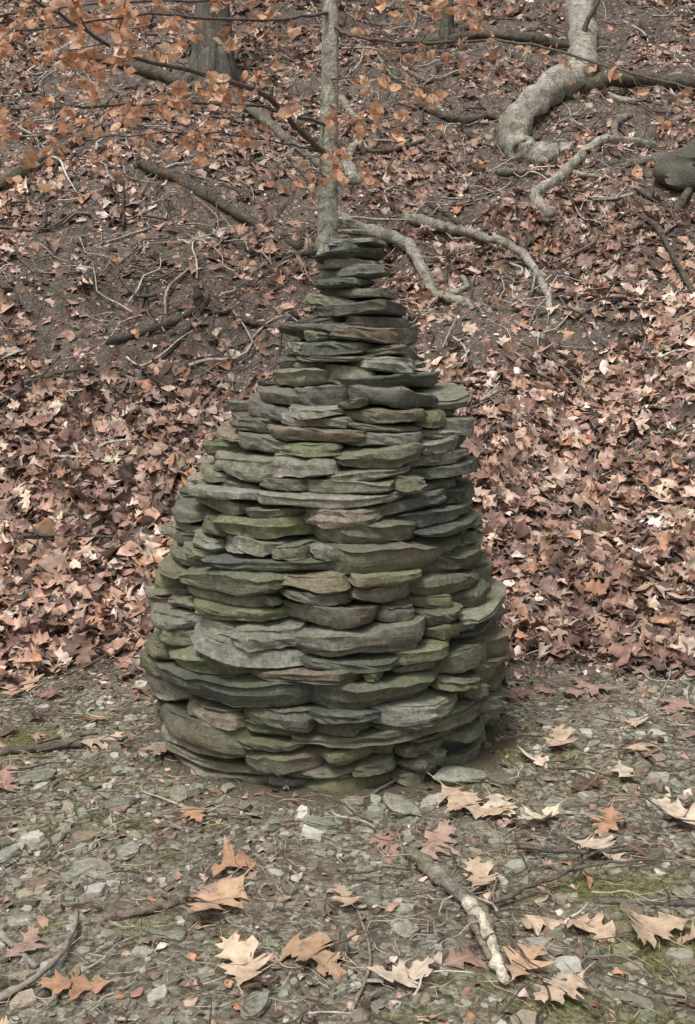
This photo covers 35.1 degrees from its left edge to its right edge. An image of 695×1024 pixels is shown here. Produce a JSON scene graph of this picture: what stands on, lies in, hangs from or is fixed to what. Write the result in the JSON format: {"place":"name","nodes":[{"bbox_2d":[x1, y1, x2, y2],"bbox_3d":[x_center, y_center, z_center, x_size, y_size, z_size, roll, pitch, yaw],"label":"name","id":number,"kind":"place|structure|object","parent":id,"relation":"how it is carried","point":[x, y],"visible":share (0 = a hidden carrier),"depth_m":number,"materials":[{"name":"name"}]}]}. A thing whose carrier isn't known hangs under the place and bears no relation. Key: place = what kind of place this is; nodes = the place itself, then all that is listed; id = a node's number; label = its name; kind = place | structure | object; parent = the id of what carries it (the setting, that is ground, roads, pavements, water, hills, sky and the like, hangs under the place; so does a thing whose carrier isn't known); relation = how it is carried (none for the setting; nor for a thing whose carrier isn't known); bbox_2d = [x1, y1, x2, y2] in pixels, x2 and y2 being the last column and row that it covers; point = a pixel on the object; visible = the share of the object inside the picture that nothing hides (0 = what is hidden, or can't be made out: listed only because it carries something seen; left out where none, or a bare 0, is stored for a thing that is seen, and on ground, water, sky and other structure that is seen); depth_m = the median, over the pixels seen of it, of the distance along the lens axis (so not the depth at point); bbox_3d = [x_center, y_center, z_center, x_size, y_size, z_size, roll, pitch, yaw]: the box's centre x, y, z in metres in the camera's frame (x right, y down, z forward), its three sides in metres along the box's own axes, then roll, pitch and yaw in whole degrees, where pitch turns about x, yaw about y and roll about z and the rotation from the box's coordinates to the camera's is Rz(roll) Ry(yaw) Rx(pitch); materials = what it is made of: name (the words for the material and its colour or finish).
{"place":"outdoors","nodes":[
{"label":"outdoors","id":0,"kind":"place"},
{"bbox_2d":[0,0,694,1023],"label":"ground","id":1,"kind":"structure","parent":0,"point":[202,942],"depth_m":4.06,"materials":[{"name":"soil"}]},
{"bbox_2d":[0,928,37,969],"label":"fallen stick","id":2,"kind":"object","parent":1,"relation":"on","point":[8,941],"visible":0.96,"depth_m":2.44,"materials":[{"name":"beige wood"}]},
{"bbox_2d":[0,898,78,1001],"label":"fallen stick","id":3,"kind":"object","parent":1,"relation":"on","point":[5,994],"visible":0.94,"depth_m":2.35,"materials":[{"name":"wood"}]},
{"bbox_2d":[0,131,88,187],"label":"fallen branch","id":4,"kind":"object","parent":1,"relation":"on","point":[22,171],"visible":0.38,"depth_m":7.88,"materials":[{"name":"brown wood"}]},
{"bbox_2d":[0,732,118,756],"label":"fallen branch","id":5,"kind":"object","parent":1,"relation":"on","point":[34,746],"visible":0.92,"depth_m":3.60,"materials":[{"name":"brown wood"}]},
{"bbox_2d":[12,533,118,538],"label":"fallen branch","id":6,"kind":"object","parent":1,"relation":"on","point":[30,535],"visible":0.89,"depth_m":5.00,"materials":[{"name":"brown wood"}]},
{"bbox_2d":[8,368,129,398],"bbox_3d":[-1.538,-0.723,6.158,0.725,0.164,0.153,2,10,12],"label":"fallen branch","id":7,"kind":"object","parent":1,"relation":"on","point":[60,372],"visible":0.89,"depth_m":6.18,"materials":[{"name":"brown wood"}]},
{"bbox_2d":[6,801,142,808],"bbox_3d":[-0.800,0.853,3.197,0.403,0.012,0.047,0,10,0],"label":"fallen stick","id":8,"kind":"object","parent":1,"relation":"on","point":[32,805],"visible":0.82,"depth_m":3.19,"materials":[{"name":"brown wood"}]},
{"bbox_2d":[59,48,200,93],"bbox_3d":[-1.862,-3.822,9.589,1.804,0.628,0.156,7,12,35],"label":"fallen branch","id":9,"kind":"object","parent":1,"relation":"on","point":[153,72],"visible":0.48,"depth_m":9.39,"materials":[{"name":"wood"}]},
{"bbox_2d":[103,895,187,921],"bbox_3d":[-0.477,0.946,2.620,0.207,0.032,0.037,-5,11,-26],"label":"fallen stick","id":10,"kind":"object","parent":1,"relation":"on","point":[140,910],"visible":1,"depth_m":2.60,"materials":[{"name":"wood"}]},
{"bbox_2d":[90,421,224,474],"bbox_3d":[-1.018,-0.303,5.614,1.040,0.287,0.109,-6,11,-29],"label":"fallen branch","id":11,"kind":"object","parent":1,"relation":"on","point":[191,427],"visible":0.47,"depth_m":5.74,"materials":[{"name":"brown wood"}]},
{"bbox_2d":[164,267,189,314],"bbox_3d":[-1.081,-1.399,6.894,0.079,0.328,0.567,2,10,11],"label":"fallen branch","id":12,"kind":"object","parent":1,"relation":"on","point":[177,278],"visible":1,"depth_m":6.87,"materials":[{"name":"grey wood"}]},
{"bbox_2d":[105,307,272,359],"bbox_3d":[-0.955,-1.037,6.504,0.943,0.358,0.443,-4,11,-21],"label":"fallen branch","id":13,"kind":"object","parent":1,"relation":"on","point":[119,338],"visible":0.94,"depth_m":6.50,"materials":[{"name":"brown wood"}]},
{"bbox_2d":[192,284,209,315],"bbox_3d":[-0.900,-1.245,6.683,0.100,0.274,0.134,-6,11,-29],"label":"rotten stump","id":14,"kind":"object","parent":1,"relation":"on","point":[200,301],"visible":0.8,"depth_m":6.66,"materials":[{"name":"brown wood"}]},
{"bbox_2d":[181,1,251,111],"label":"oak tree","id":15,"kind":"object","parent":1,"relation":"on","point":[208,52],"visible":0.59,"depth_m":9.08,"materials":[{"name":"grey plant"}]},
{"bbox_2d":[138,160,303,250],"bbox_3d":[-0.888,-2.144,7.670,1.460,0.702,0.142,6,12,32],"label":"fallen branch","id":16,"kind":"object","parent":1,"relation":"on","point":[199,190],"visible":0.88,"depth_m":7.71,"materials":[{"name":"wood"}]},
{"bbox_2d":[0,766,564,1020],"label":"loose slate","id":17,"kind":"object","parent":1,"relation":"on","point":[257,1005],"visible":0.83,"depth_m":3.08,"materials":[{"name":"grey stone"}]},
{"bbox_2d":[237,96,339,181],"bbox_3d":[-0.521,-2.984,8.609,0.128,1.016,1.896,-7,12,-34],"label":"tree root","id":18,"kind":"object","parent":1,"relation":"on","point":[259,115],"visible":0.52,"depth_m":8.58,"materials":[{"name":"brown plant"}]},
{"bbox_2d":[261,250,316,277],"bbox_3d":[-0.349,-1.615,7.179,0.434,0.193,0.052,-3,10,-14],"label":"tree root","id":19,"kind":"object","parent":1,"relation":"on","point":[293,255],"visible":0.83,"depth_m":7.15,"materials":[{"name":"brown plant"}]},
{"bbox_2d":[140,229,512,794],"bbox_3d":[-0.070,-0.054,3.676,1.267,1.731,1.255,0,10,0],"label":"stone cairn","id":20,"kind":"object","parent":1,"relation":"on","point":[325,594],"visible":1,"depth_m":3.29,"materials":[{"name":"stone"}]},
{"bbox_2d":[0,0,694,692],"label":"leaf litter","id":21,"kind":"object","parent":1,"relation":"on","point":[664,636],"visible":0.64,"depth_m":5.74,"materials":[{"name":"brown plant"}]},
{"bbox_2d":[0,0,694,1023],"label":"twigs","id":22,"kind":"object","parent":1,"relation":"on","point":[196,362],"visible":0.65,"depth_m":6.05,"materials":[{"name":"brown wood"}]},
{"bbox_2d":[0,664,694,1023],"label":"gravel","id":23,"kind":"structure","parent":1,"relation":"on","point":[656,782],"depth_m":2.96,"materials":[{"name":"grey gravel"}]},
{"bbox_2d":[0,0,694,267],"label":"beech sapling","id":24,"kind":"object","parent":1,"relation":"on","point":[326,148],"visible":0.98,"depth_m":6.31,"materials":[{"name":"orange plant"}]},
{"bbox_2d":[0,674,694,1004],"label":"oak leaves","id":25,"kind":"object","parent":1,"relation":"on","point":[243,966],"visible":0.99,"depth_m":2.56,"materials":[{"name":"beige plant"}]},
{"bbox_2d":[0,655,694,1023],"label":"fallen leaves","id":26,"kind":"object","parent":1,"relation":"on","point":[462,955],"visible":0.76,"depth_m":3.34,"materials":[{"name":"brown plant"}]},
{"bbox_2d":[0,720,694,1022],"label":"moss","id":27,"kind":"object","parent":1,"relation":"on","point":[576,883],"visible":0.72,"depth_m":2.70,"materials":[{"name":"green plant"}]},
{"bbox_2d":[0,0,694,1023],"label":"leaf crumbs","id":28,"kind":"object","parent":1,"relation":"on","point":[90,1018],"visible":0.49,"depth_m":4.36,"materials":[{"name":"brown plant"}]},
{"bbox_2d":[338,95,364,184],"bbox_3d":[0.029,-2.890,8.519,0.220,0.873,1.250,0,10,0],"label":"tree root","id":29,"kind":"object","parent":1,"relation":"on","point":[352,176],"visible":0.53,"depth_m":8.29,"materials":[{"name":"grey plant"}]},
{"bbox_2d":[349,903,371,1011],"bbox_3d":[0.030,0.980,2.431,0.049,0.023,0.453,0,10,3],"label":"fallen stick","id":30,"kind":"object","parent":1,"relation":"on","point":[369,964],"visible":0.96,"depth_m":2.39,"materials":[{"name":"brown wood"}]},
{"bbox_2d":[340,777,398,807],"bbox_3d":[0.083,0.829,3.271,0.286,0.027,0.017,-10,14,-44],"label":"fallen stick","id":31,"kind":"object","parent":1,"relation":"on","point":[380,788],"visible":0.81,"depth_m":3.28,"materials":[{"name":"wood"}]},
{"bbox_2d":[338,139,425,154],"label":"tree root","id":32,"kind":"object","parent":1,"relation":"on","point":[381,151],"visible":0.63,"depth_m":8.45,"materials":[{"name":"brown plant"}]},
{"bbox_2d":[338,211,493,312],"bbox_3d":[0.383,-1.625,7.084,0.320,0.749,1.622,-5,11,-27],"label":"tree root","id":33,"kind":"object","parent":1,"relation":"on","point":[450,295],"visible":0.87,"depth_m":6.87,"materials":[{"name":"grey plant"}]},
{"bbox_2d":[425,200,459,237],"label":"tree root","id":34,"kind":"object","parent":1,"relation":"on","point":[434,206],"visible":0.68,"depth_m":7.61,"materials":[{"name":"grey plant"}]},
{"bbox_2d":[432,0,454,49],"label":"young tree","id":35,"kind":"object","parent":1,"relation":"on","point":[446,25],"visible":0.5,"depth_m":10.22,"materials":[{"name":"grey plant"}]},
{"bbox_2d":[414,103,499,123],"bbox_3d":[0.950,-3.141,8.743,0.866,0.314,0.200,2,10,10],"label":"tree root","id":36,"kind":"object","parent":1,"relation":"on","point":[453,118],"visible":0.66,"depth_m":8.73,"materials":[{"name":"brown plant"}]},
{"bbox_2d":[377,30,569,87],"bbox_3d":[1.144,-4.047,10.021,1.369,0.732,1.419,-9,13,-40],"label":"tree root","id":37,"kind":"object","parent":1,"relation":"on","point":[531,37],"visible":0.47,"depth_m":9.87,"materials":[{"name":"brown plant"}]},
{"bbox_2d":[400,212,557,326],"bbox_3d":[0.894,-1.578,7.046,0.285,0.790,1.701,-5,11,-28],"label":"tree root","id":38,"kind":"object","parent":1,"relation":"on","point":[480,235],"visible":0.98,"depth_m":7.04,"materials":[{"name":"grey plant"}]},
{"bbox_2d":[483,167,545,175],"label":"fallen branch","id":39,"kind":"object","parent":1,"relation":"on","point":[508,171],"visible":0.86,"depth_m":7.98,"materials":[{"name":"grey wood"}]},
{"bbox_2d":[469,324,594,401],"bbox_3d":[1.036,-0.834,6.085,0.854,0.401,0.120,10,14,44],"label":"fallen branch","id":40,"kind":"object","parent":1,"relation":"on","point":[559,363],"visible":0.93,"depth_m":6.05,"materials":[{"name":"brown wood"}]},
{"bbox_2d":[403,844,671,984],"bbox_3d":[0.386,0.910,2.754,0.546,0.059,0.756,9,13,42],"label":"barky branch","id":41,"kind":"object","parent":1,"relation":"on","point":[474,908],"visible":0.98,"depth_m":2.67,"materials":[{"name":"grey plant"}]},
{"bbox_2d":[495,0,635,165],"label":"tree root","id":42,"kind":"object","parent":1,"relation":"on","point":[547,90],"visible":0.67,"depth_m":8.70,"materials":[{"name":"grey plant"}]},
{"bbox_2d":[582,0,599,31],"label":"bare shoot","id":43,"kind":"object","parent":42,"relation":"attached to","point":[589,17],"visible":0.62,"depth_m":9.77,"materials":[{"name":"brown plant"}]},
{"bbox_2d":[530,134,655,217],"bbox_3d":[1.790,-2.379,7.784,0.490,0.696,1.519,9,14,43],"label":"tree root","id":44,"kind":"object","parent":1,"relation":"on","point":[560,175],"visible":0.94,"depth_m":7.77,"materials":[{"name":"grey plant"}]},
{"bbox_2d":[563,803,653,810],"bbox_3d":[0.752,0.859,3.172,0.406,0.020,0.050,1,10,7],"label":"fallen stick","id":45,"kind":"object","parent":1,"relation":"on","point":[588,805],"visible":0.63,"depth_m":3.19,"materials":[{"name":"brown wood"}]},
{"bbox_2d":[611,112,632,134],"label":"tree root","id":46,"kind":"object","parent":1,"relation":"on","point":[618,121],"visible":0.87,"depth_m":8.41,"materials":[{"name":"grey plant"}]},
{"bbox_2d":[576,70,694,94],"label":"tree root","id":47,"kind":"object","parent":1,"relation":"on","point":[591,83],"visible":0.52,"depth_m":9.01,"materials":[{"name":"brown plant"}]},
{"bbox_2d":[614,156,658,168],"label":"tree root","id":48,"kind":"object","parent":1,"relation":"on","point":[644,160],"visible":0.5,"depth_m":7.85,"materials":[{"name":"grey plant"}]},
{"bbox_2d":[593,895,694,906],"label":"fallen stick","id":49,"kind":"object","parent":1,"relation":"on","point":[685,903],"visible":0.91,"depth_m":2.66,"materials":[{"name":"brown wood"}]},
{"bbox_2d":[605,427,694,482],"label":"fallen branch","id":50,"kind":"object","parent":1,"relation":"on","point":[648,440],"visible":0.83,"depth_m":5.42,"materials":[{"name":"brown wood"}]},
{"bbox_2d":[621,206,694,293],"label":"fallen branch","id":51,"kind":"object","parent":1,"relation":"on","point":[657,227],"visible":0.91,"depth_m":6.72,"materials":[{"name":"wood"}]},
{"bbox_2d":[652,137,694,191],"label":"mossy boulder","id":52,"kind":"object","parent":1,"relation":"on","point":[674,169],"visible":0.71,"depth_m":7.57,"materials":[{"name":"stone"}]},
{"bbox_2d":[673,187,692,209],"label":"tree root","id":53,"kind":"object","parent":1,"relation":"on","point":[680,203],"visible":0.75,"depth_m":7.43,"materials":[{"name":"grey plant"}]}
]}

